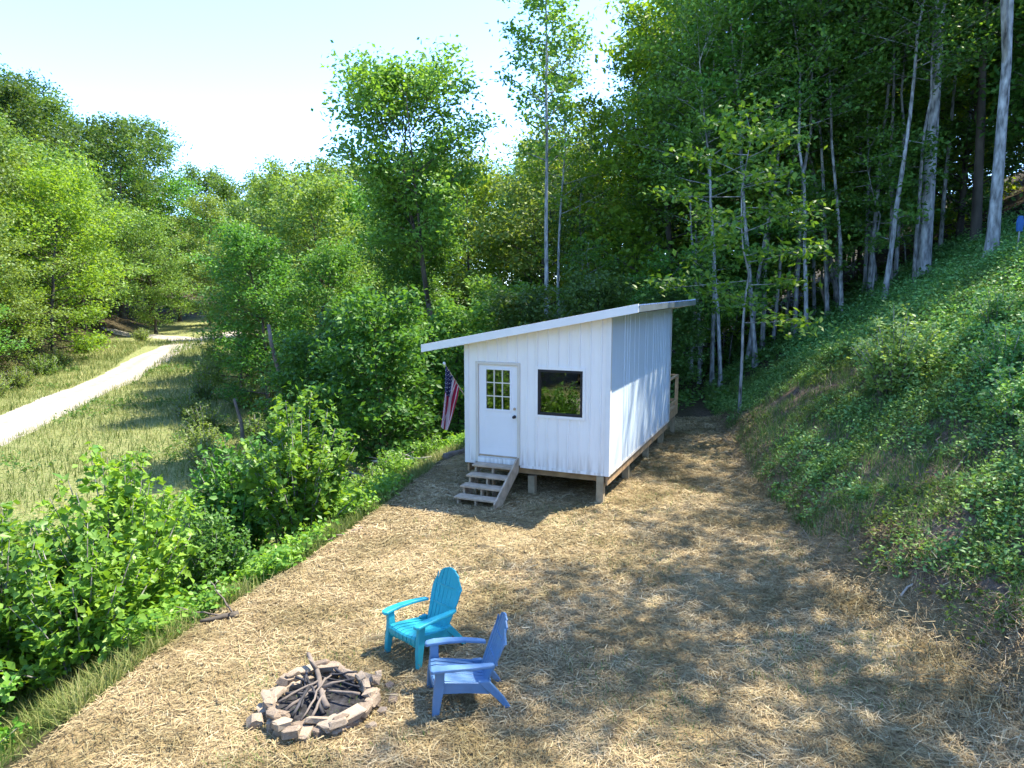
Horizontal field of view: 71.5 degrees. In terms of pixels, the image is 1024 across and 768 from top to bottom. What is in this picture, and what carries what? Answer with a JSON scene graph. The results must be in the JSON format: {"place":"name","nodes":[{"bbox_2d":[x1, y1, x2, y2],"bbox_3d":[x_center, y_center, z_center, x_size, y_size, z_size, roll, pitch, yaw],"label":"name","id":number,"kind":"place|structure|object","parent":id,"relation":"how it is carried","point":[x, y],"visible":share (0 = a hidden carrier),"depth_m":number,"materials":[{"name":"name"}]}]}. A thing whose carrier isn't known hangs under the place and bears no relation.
{"place":"outdoors","nodes":[
{"label":"outdoors","id":0,"kind":"place"},
{"bbox_2d":[0,331,258,445],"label":"gravel road","id":1,"kind":"structure","parent":0,"point":[34,414],"depth_m":42.22,"materials":[{"name":"grey gravel"}]},
{"bbox_2d":[0,0,1022,284],"label":"sky","id":2,"kind":"structure","parent":0,"point":[239,81],"materials":[{"name":"white"}]},
{"bbox_2d":[0,171,1023,767],"bbox_3d":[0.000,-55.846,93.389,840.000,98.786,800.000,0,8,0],"label":"ground","id":3,"kind":"structure","parent":0,"point":[190,323],"depth_m":9.83,"materials":[{"name":"beige plant"}]},
{"bbox_2d":[0,660,31,758],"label":"shrub","id":4,"kind":"object","parent":3,"relation":"on","point":[5,697],"visible":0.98,"depth_m":7.42,"materials":[{"name":"green plant"}]},
{"bbox_2d":[0,108,73,307],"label":"hillside tree","id":5,"kind":"object","parent":3,"relation":"on","point":[4,182],"visible":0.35,"depth_m":57.70,"materials":[{"name":"green plant"}]},
{"bbox_2d":[0,499,77,707],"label":"shrub","id":6,"kind":"object","parent":3,"relation":"on","point":[9,648],"visible":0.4,"depth_m":9.15,"materials":[{"name":"green plant"}]},
{"bbox_2d":[0,199,80,372],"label":"hillside tree","id":7,"kind":"object","parent":3,"relation":"on","point":[21,304],"visible":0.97,"depth_m":50.16,"materials":[{"name":"green plant"}]},
{"bbox_2d":[0,72,106,286],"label":"hillside tree","id":8,"kind":"object","parent":3,"relation":"on","point":[24,114],"visible":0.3,"depth_m":78.99,"materials":[{"name":"green plant"}]},
{"bbox_2d":[1,81,123,265],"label":"hillside tree","id":9,"kind":"object","parent":3,"relation":"on","point":[55,106],"visible":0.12,"depth_m":91.43,"materials":[{"name":"green plant"}]},
{"bbox_2d":[0,156,137,358],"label":"roadside tree","id":10,"kind":"object","parent":3,"relation":"on","point":[57,186],"visible":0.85,"depth_m":57.20,"materials":[{"name":"green plant"}]},
{"bbox_2d":[0,129,162,340],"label":"hillside tree","id":11,"kind":"object","parent":3,"relation":"on","point":[58,154],"visible":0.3,"depth_m":64.61,"materials":[{"name":"green plant"}]},
{"bbox_2d":[5,149,162,329],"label":"hillside tree","id":12,"kind":"object","parent":3,"relation":"on","point":[107,204],"visible":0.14,"depth_m":74.40,"materials":[{"name":"green plant"}]},
{"bbox_2d":[0,511,172,693],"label":"shrub","id":13,"kind":"object","parent":3,"relation":"on","point":[62,638],"visible":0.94,"depth_m":8.76,"materials":[{"name":"green plant"}]},
{"bbox_2d":[19,441,205,615],"bbox_3d":[-5.812,2.510,10.647,2.400,3.445,2.402,3,8,22],"label":"shrub","id":14,"kind":"object","parent":3,"relation":"on","point":[129,522],"visible":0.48,"depth_m":10.34,"materials":[{"name":"green plant"}]},
{"bbox_2d":[59,111,203,318],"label":"hillside tree","id":15,"kind":"object","parent":3,"relation":"on","point":[131,143],"visible":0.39,"depth_m":86.28,"materials":[{"name":"green plant"}]},
{"bbox_2d":[93,114,209,310],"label":"hillside tree","id":16,"kind":"object","parent":3,"relation":"on","point":[165,156],"visible":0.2,"depth_m":98.23,"materials":[{"name":"green plant"}]},
{"bbox_2d":[98,201,208,333],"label":"hillside tree","id":17,"kind":"object","parent":3,"relation":"on","point":[173,287],"visible":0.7,"depth_m":79.52,"materials":[{"name":"green plant"}]},
{"bbox_2d":[114,164,219,321],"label":"hillside tree","id":18,"kind":"object","parent":3,"relation":"on","point":[180,196],"visible":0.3,"depth_m":95.83,"materials":[{"name":"green plant"}]},
{"bbox_2d":[164,193,232,325],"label":"hillside tree","id":19,"kind":"object","parent":3,"relation":"on","point":[214,209],"visible":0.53,"depth_m":88.21,"materials":[{"name":"green plant"}]},
{"bbox_2d":[165,160,238,314],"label":"hillside tree","id":20,"kind":"object","parent":3,"relation":"on","point":[200,178],"visible":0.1,"depth_m":107.56,"materials":[{"name":"green plant"}]},
{"bbox_2d":[163,503,255,597],"bbox_3d":[-5.116,2.956,12.160,1.462,1.837,1.461,-1,8,-5],"label":"shrub","id":21,"kind":"object","parent":3,"relation":"on","point":[215,539],"visible":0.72,"depth_m":12.00,"materials":[{"name":"green plant"}]},
{"bbox_2d":[167,239,282,388],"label":"leafy tree","id":22,"kind":"object","parent":3,"relation":"on","point":[210,352],"visible":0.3,"depth_m":39.34,"materials":[{"name":"green plant"}]},
{"bbox_2d":[188,169,262,283],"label":"hillside tree","id":23,"kind":"object","parent":3,"relation":"on","point":[227,189],"visible":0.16,"depth_m":102.89,"materials":[{"name":"green plant"}]},
{"bbox_2d":[170,431,289,558],"bbox_3d":[-5.976,2.487,15.343,2.317,3.101,2.697,2,8,15],"label":"shrub","id":24,"kind":"object","parent":3,"relation":"on","point":[226,495],"visible":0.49,"depth_m":14.97,"materials":[{"name":"green plant"}]},
{"bbox_2d":[0,334,460,767],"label":"grass","id":25,"kind":"structure","parent":3,"relation":"on","point":[138,343],"depth_m":32.79,"materials":[{"name":"plant"}]},
{"bbox_2d":[0,437,464,749],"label":"weeds","id":26,"kind":"object","parent":3,"relation":"on","point":[78,699],"visible":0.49,"depth_m":8.61,"materials":[{"name":"green plant"}]},
{"bbox_2d":[0,429,464,760],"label":"ground cover","id":27,"kind":"object","parent":3,"relation":"on","point":[269,560],"visible":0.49,"depth_m":11.59,"materials":[{"name":"green plant"}]},
{"bbox_2d":[182,216,317,413],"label":"leafy tree","id":28,"kind":"object","parent":3,"relation":"on","point":[246,242],"visible":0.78,"depth_m":34.82,"materials":[{"name":"green plant"}]},
{"bbox_2d":[202,168,351,357],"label":"leafy tree","id":29,"kind":"object","parent":3,"relation":"on","point":[255,196],"visible":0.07,"depth_m":49.04,"materials":[{"name":"green plant"}]},
{"bbox_2d":[225,389,365,545],"bbox_3d":[-4.437,1.792,14.501,2.507,3.445,2.504,-5,9,-35],"label":"shrub","id":30,"kind":"object","parent":3,"relation":"on","point":[296,497],"visible":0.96,"depth_m":14.12,"materials":[{"name":"green plant"}]},
{"bbox_2d":[239,327,361,451],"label":"bushy tree","id":31,"kind":"object","parent":3,"relation":"on","point":[299,364],"visible":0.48,"depth_m":25.25,"materials":[{"name":"green plant"}]},
{"bbox_2d":[217,154,383,358],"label":"leafy tree","id":32,"kind":"object","parent":3,"relation":"on","point":[261,189],"visible":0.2,"depth_m":44.12,"materials":[{"name":"green plant"}]},
{"bbox_2d":[225,160,397,392],"bbox_3d":[-10.697,-5.503,40.494,10.306,13.464,11.795,-2,8,-15],"label":"leafy tree","id":33,"kind":"object","parent":3,"relation":"on","point":[315,193],"visible":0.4,"depth_m":38.13,"materials":[{"name":"green plant"}]},
{"bbox_2d":[240,235,382,421],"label":"leafy tree","id":34,"kind":"object","parent":3,"relation":"on","point":[341,263],"visible":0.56,"depth_m":32.40,"materials":[{"name":"green plant"}]},
{"bbox_2d":[246,659,397,741],"bbox_3d":[-1.959,3.336,7.516,1.484,0.266,1.346,0,8,0],"label":"fire ring","id":35,"kind":"object","parent":3,"relation":"on","point":[341,714],"visible":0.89,"depth_m":7.39,"materials":[{"name":"stone"}]},
{"bbox_2d":[281,283,456,474],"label":"bushy tree","id":36,"kind":"object","parent":3,"relation":"on","point":[360,329],"visible":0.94,"depth_m":22.15,"materials":[{"name":"green plant"}]},
{"bbox_2d":[298,294,439,450],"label":"bushy tree","id":37,"kind":"object","parent":3,"relation":"on","point":[327,324],"visible":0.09,"depth_m":26.41,"materials":[{"name":"green plant"}]},
{"bbox_2d":[297,172,464,371],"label":"leafy tree","id":38,"kind":"object","parent":3,"relation":"on","point":[354,206],"visible":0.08,"depth_m":44.62,"materials":[{"name":"green plant"}]},
{"bbox_2d":[343,172,473,436],"bbox_3d":[-4.161,-3.136,30.023,5.313,11.358,5.161,-3,8,-15],"label":"tall tree","id":39,"kind":"object","parent":3,"relation":"on","point":[410,277],"visible":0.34,"depth_m":29.09,"materials":[{"name":"green plant"}]},
{"bbox_2d":[353,240,465,391],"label":"leafy tree","id":40,"kind":"object","parent":3,"relation":"on","point":[457,293],"visible":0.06,"depth_m":37.97,"materials":[{"name":"green plant"}]},
{"bbox_2d":[311,34,517,441],"bbox_3d":[-3.565,-5.014,26.924,7.168,15.775,7.380,6,10,38],"label":"tall tree","id":41,"kind":"object","parent":3,"relation":"on","point":[420,90],"visible":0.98,"depth_m":25.84,"materials":[{"name":"green plant"}]},
{"bbox_2d":[382,567,465,669],"bbox_3d":[-1.043,2.792,8.669,0.705,0.914,0.852,7,10,42],"label":"adirondack chair","id":42,"kind":"object","parent":3,"relation":"on","point":[446,590],"visible":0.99,"depth_m":8.66,"materials":[{"name":"teal plastic"}]},
{"bbox_2d":[387,296,498,438],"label":"bushy tree","id":43,"kind":"object","parent":3,"relation":"on","point":[450,319],"visible":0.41,"depth_m":25.64,"materials":[{"name":"green plant"}]},
{"bbox_2d":[425,612,509,717],"bbox_3d":[-0.475,2.928,7.603,0.852,0.914,0.705,-2,8,-12],"label":"adirondack chair","id":44,"kind":"object","parent":3,"relation":"on","point":[453,676],"visible":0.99,"depth_m":7.47,"materials":[{"name":"plastic"}]},
{"bbox_2d":[412,156,534,382],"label":"leafy tree","id":45,"kind":"object","parent":3,"relation":"on","point":[479,198],"visible":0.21,"depth_m":45.84,"materials":[{"name":"green plant"}]},
{"bbox_2d":[422,272,549,407],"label":"bushy tree","id":46,"kind":"object","parent":3,"relation":"on","point":[482,287],"visible":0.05,"depth_m":29.99,"materials":[{"name":"green plant"}]},
{"bbox_2d":[454,458,518,509],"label":"wooden stairs","id":47,"kind":"structure","parent":3,"relation":"on","point":[503,490],"depth_m":14.78,"materials":[{"name":"grey wood"}]},
{"bbox_2d":[11,408,1023,767],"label":"straw","id":48,"kind":"object","parent":3,"relation":"on","point":[351,738],"visible":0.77,"depth_m":8.66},
{"bbox_2d":[480,282,579,332],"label":"bushy tree","id":49,"kind":"object","parent":3,"relation":"on","point":[527,315],"visible":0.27,"depth_m":25.16,"materials":[{"name":"green plant"}]},
{"bbox_2d":[435,114,640,324],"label":"leafy tree","id":50,"kind":"object","parent":3,"relation":"on","point":[511,221],"visible":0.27,"depth_m":43.52,"materials":[{"name":"green plant"}]},
{"bbox_2d":[485,0,595,313],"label":"tall pale tree","id":51,"kind":"object","parent":3,"relation":"on","point":[561,86],"visible":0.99,"depth_m":27.85,"materials":[{"name":"green plant"}]},
{"bbox_2d":[485,151,615,313],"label":"leafy tree","id":52,"kind":"object","parent":3,"relation":"on","point":[530,242],"visible":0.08,"depth_m":53.15,"materials":[{"name":"green plant"}]},
{"bbox_2d":[421,299,695,503],"bbox_3d":[1.838,0.116,18.546,4.782,4.586,8.405,3,8,23],"label":"cabin","id":53,"kind":"object","parent":3,"relation":"on","point":[585,396],"visible":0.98,"depth_m":15.08,"materials":[{"name":"white paint"}]},
{"bbox_2d":[479,364,516,459],"bbox_3d":[-0.303,0.600,15.250,0.906,2.026,0.126,3,8,23],"label":"door","id":54,"kind":"structure","parent":53,"relation":"in","point":[497,427],"depth_m":15.29,"materials":[{"name":"white paint"}]},
{"bbox_2d":[535,366,585,420],"bbox_3d":[0.998,0.187,14.664,1.090,1.070,0.087,3,8,23],"label":"window","id":55,"kind":"structure","parent":53,"relation":"in","point":[538,369],"depth_m":14.63,"materials":[{"name":"black metal"}]},
{"bbox_2d":[513,22,628,318],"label":"forest tree","id":56,"kind":"object","parent":3,"relation":"on","point":[560,198],"visible":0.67,"depth_m":34.71,"materials":[{"name":"green plant"}]},
{"bbox_2d":[524,100,632,294],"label":"forest tree","id":57,"kind":"object","parent":3,"relation":"on","point":[594,148],"visible":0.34,"depth_m":40.68,"materials":[{"name":"green plant"}]},
{"bbox_2d":[549,233,636,314],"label":"sapling","id":58,"kind":"object","parent":3,"relation":"on","point":[591,254],"visible":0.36,"depth_m":32.34,"materials":[{"name":"green plant"}]},
{"bbox_2d":[530,154,656,319],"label":"forest tree","id":59,"kind":"object","parent":3,"relation":"on","point":[554,266],"visible":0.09,"depth_m":43.69,"materials":[{"name":"green plant"}]},
{"bbox_2d":[545,266,645,317],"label":"bushy tree","id":60,"kind":"object","parent":3,"relation":"on","point":[604,298],"visible":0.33,"depth_m":26.10,"materials":[{"name":"green plant"}]},
{"bbox_2d":[514,0,807,369],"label":"forest tree","id":61,"kind":"object","parent":3,"relation":"on","point":[633,54],"visible":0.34,"depth_m":33.83,"materials":[{"name":"green plant"}]},
{"bbox_2d":[302,210,1022,463],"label":"undergrowth","id":62,"kind":"object","parent":3,"relation":"on","point":[767,352],"visible":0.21,"depth_m":30.44,"materials":[{"name":"green plant"}]},
{"bbox_2d":[596,1,732,286],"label":"forest tree","id":63,"kind":"object","parent":3,"relation":"on","point":[616,67],"visible":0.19,"depth_m":34.56,"materials":[{"name":"green plant"}]},
{"bbox_2d":[622,244,712,351],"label":"sapling","id":64,"kind":"object","parent":3,"relation":"on","point":[663,257],"visible":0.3,"depth_m":30.62,"materials":[{"name":"green plant"}]},
{"bbox_2d":[635,276,720,386],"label":"bushy tree","id":65,"kind":"object","parent":3,"relation":"on","point":[684,321],"visible":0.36,"depth_m":28.47,"materials":[{"name":"green plant"}]},
{"bbox_2d":[630,31,751,383],"bbox_3d":[7.944,-7.713,32.723,5.799,16.006,5.016,8,12,42],"label":"forest tree","id":66,"kind":"object","parent":3,"relation":"on","point":[669,211],"visible":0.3,"depth_m":31.93,"materials":[{"name":"green plant"}]},
{"bbox_2d":[635,21,759,378],"bbox_3d":[9.156,-8.745,34.132,5.564,17.757,6.433,3,8,29],"label":"slender tree","id":67,"kind":"object","parent":3,"relation":"on","point":[707,268],"visible":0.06,"depth_m":33.26,"materials":[{"name":"green plant"}]},
{"bbox_2d":[603,0,812,385],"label":"slender tree","id":68,"kind":"object","parent":3,"relation":"on","point":[705,10],"visible":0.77,"depth_m":28.04,"materials":[{"name":"green plant"}]},
{"bbox_2d":[640,0,798,385],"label":"slender tree","id":69,"kind":"object","parent":3,"relation":"on","point":[712,324],"visible":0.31,"depth_m":30.34,"materials":[{"name":"green plant"}]},
{"bbox_2d":[612,85,832,357],"bbox_3d":[12.098,-10.079,41.453,12.691,18.022,13.523,1,8,7],"label":"forest tree","id":70,"kind":"object","parent":3,"relation":"on","point":[680,223],"depth_m":39.57,"materials":[{"name":"green plant"}]},
{"bbox_2d":[625,89,851,412],"bbox_3d":[7.096,-3.565,21.573,5.840,10.075,6.243,-6,9,-28],"label":"sapling","id":71,"kind":"object","parent":3,"relation":"on","point":[761,132],"visible":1,"depth_m":20.96,"materials":[{"name":"green plant"}]},
{"bbox_2d":[664,0,838,367],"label":"slender tree","id":72,"kind":"object","parent":3,"relation":"on","point":[734,51],"visible":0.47,"depth_m":28.14,"materials":[{"name":"green plant"}]},
{"bbox_2d":[705,239,797,363],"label":"sapling","id":73,"kind":"object","parent":3,"relation":"on","point":[736,320],"visible":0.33,"depth_m":33.64,"materials":[{"name":"green plant"}]},
{"bbox_2d":[714,0,858,359],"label":"slender tree","id":74,"kind":"object","parent":3,"relation":"on","point":[758,281],"visible":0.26,"depth_m":29.97,"materials":[{"name":"green plant"}]},
{"bbox_2d":[710,0,898,333],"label":"slender tree","id":75,"kind":"object","parent":3,"relation":"on","point":[809,99],"visible":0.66,"depth_m":27.75,"materials":[{"name":"green plant"}]},
{"bbox_2d":[747,6,861,324],"bbox_3d":[13.082,-9.674,33.385,6.700,15.248,5.838,-12,15,-42],"label":"slender tree","id":76,"kind":"object","parent":3,"relation":"on","point":[791,187],"visible":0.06,"depth_m":32.53,"materials":[{"name":"green plant"}]},
{"bbox_2d":[750,0,872,344],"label":"slender tree","id":77,"kind":"object","parent":3,"relation":"on","point":[780,263],"visible":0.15,"depth_m":31.02,"materials":[{"name":"green plant"}]},
{"bbox_2d":[748,0,882,314],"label":"slender tree","id":78,"kind":"object","parent":3,"relation":"on","point":[826,279],"visible":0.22,"depth_m":30.68,"materials":[{"name":"green plant"}]},
{"bbox_2d":[716,0,926,336],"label":"slender tree","id":79,"kind":"object","parent":3,"relation":"on","point":[824,115],"visible":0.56,"depth_m":27.92,"materials":[{"name":"green plant"}]},
{"bbox_2d":[764,0,902,313],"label":"slender tree","id":80,"kind":"object","parent":3,"relation":"on","point":[838,226],"visible":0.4,"depth_m":29.09,"materials":[{"name":"green plant"}]},
{"bbox_2d":[703,223,1023,647],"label":"ground cover","id":81,"kind":"object","parent":3,"relation":"on","point":[978,272],"visible":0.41,"depth_m":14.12,"materials":[{"name":"green plant"}]},
{"bbox_2d":[703,230,1023,608],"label":"ground cover plants","id":82,"kind":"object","parent":3,"relation":"on","point":[842,375],"depth_m":13.57,"materials":[{"name":"green plant"}]},
{"bbox_2d":[715,319,1023,727],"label":"brush","id":83,"kind":"object","parent":3,"relation":"on","point":[891,504],"visible":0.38,"depth_m":11.64,"materials":[{"name":"green plant"}]},
{"bbox_2d":[808,104,934,295],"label":"sapling","id":84,"kind":"object","parent":3,"relation":"on","point":[862,128],"visible":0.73,"depth_m":29.24,"materials":[{"name":"green plant"}]},
{"bbox_2d":[826,0,955,292],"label":"slender tree","id":85,"kind":"object","parent":3,"relation":"on","point":[868,193],"visible":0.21,"depth_m":32.10,"materials":[{"name":"green plant"}]},
{"bbox_2d":[830,0,957,295],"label":"slender tree","id":86,"kind":"object","parent":3,"relation":"on","point":[871,264],"visible":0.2,"depth_m":30.43,"materials":[{"name":"green plant"}]},
{"bbox_2d":[845,297,947,397],"bbox_3d":[8.352,-0.788,15.441,1.940,2.153,2.057,7,11,44],"label":"pale bush","id":87,"kind":"object","parent":3,"relation":"on","point":[883,375],"visible":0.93,"depth_m":15.18,"materials":[{"name":"green plant"}]},
{"bbox_2d":[773,203,1023,422],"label":"undergrowth","id":88,"kind":"object","parent":3,"relation":"on","point":[948,270],"visible":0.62,"depth_m":21.42,"materials":[{"name":"green plant"}]},
{"bbox_2d":[783,0,1019,270],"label":"forest tree","id":89,"kind":"object","parent":3,"relation":"on","point":[948,221],"visible":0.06,"depth_m":36.73,"materials":[{"name":"green plant"}]},
{"bbox_2d":[823,0,988,279],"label":"slender tree","id":90,"kind":"object","parent":3,"relation":"on","point":[896,260],"visible":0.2,"depth_m":30.44,"materials":[{"name":"green plant"}]},
{"bbox_2d":[831,0,986,299],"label":"slender tree","id":91,"kind":"object","parent":3,"relation":"on","point":[900,183],"visible":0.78,"depth_m":26.82,"materials":[{"name":"green plant"}]},
{"bbox_2d":[810,0,1021,286],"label":"slender tree","id":92,"kind":"object","parent":3,"relation":"on","point":[966,36],"visible":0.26,"depth_m":29.04,"materials":[{"name":"green plant"}]},
{"bbox_2d":[838,0,1023,283],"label":"slender tree","id":93,"kind":"object","parent":3,"relation":"on","point":[947,67],"visible":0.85,"depth_m":26.42,"materials":[{"name":"green plant"}]},
{"bbox_2d":[917,2,945,276],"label":"hillside tree","id":94,"kind":"object","parent":3,"relation":"on","point":[924,253],"visible":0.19,"depth_m":28.09,"materials":[{"name":"grey plant"}]},
{"bbox_2d":[841,0,1023,240],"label":"forest tree","id":95,"kind":"object","parent":3,"relation":"on","point":[969,135],"visible":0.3,"depth_m":32.00,"materials":[{"name":"green plant"}]},
{"bbox_2d":[911,0,1019,245],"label":"slender tree","id":96,"kind":"object","parent":3,"relation":"on","point":[945,188],"visible":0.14,"depth_m":32.02,"materials":[{"name":"green plant"}]},
{"bbox_2d":[953,0,990,244],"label":"hillside tree","id":97,"kind":"object","parent":3,"relation":"on","point":[977,206],"visible":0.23,"depth_m":29.48,"materials":[{"name":"brown plant"}]},
{"bbox_2d":[929,0,1023,151],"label":"forest tree","id":98,"kind":"object","parent":3,"relation":"on","point":[1017,75],"visible":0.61,"depth_m":27.58,"materials":[{"name":"green plant"}]},
{"bbox_2d":[961,321,1023,382],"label":"hillside bush","id":99,"kind":"object","parent":3,"relation":"on","point":[1015,344],"visible":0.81,"depth_m":13.13,"materials":[{"name":"green plant"}]},
{"bbox_2d":[971,285,1023,328],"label":"hillside bush","id":100,"kind":"object","parent":3,"relation":"on","point":[985,313],"visible":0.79,"depth_m":15.38,"materials":[{"name":"green plant"}]},
{"bbox_2d":[982,0,1013,257],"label":"forked tree","id":101,"kind":"object","parent":3,"relation":"on","point":[993,231],"visible":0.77,"depth_m":23.21,"materials":[{"name":"grey plant"}]},
{"bbox_2d":[976,363,1023,427],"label":"hillside bush","id":102,"kind":"object","parent":3,"relation":"on","point":[1003,399],"visible":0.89,"depth_m":11.57,"materials":[{"name":"green plant"}]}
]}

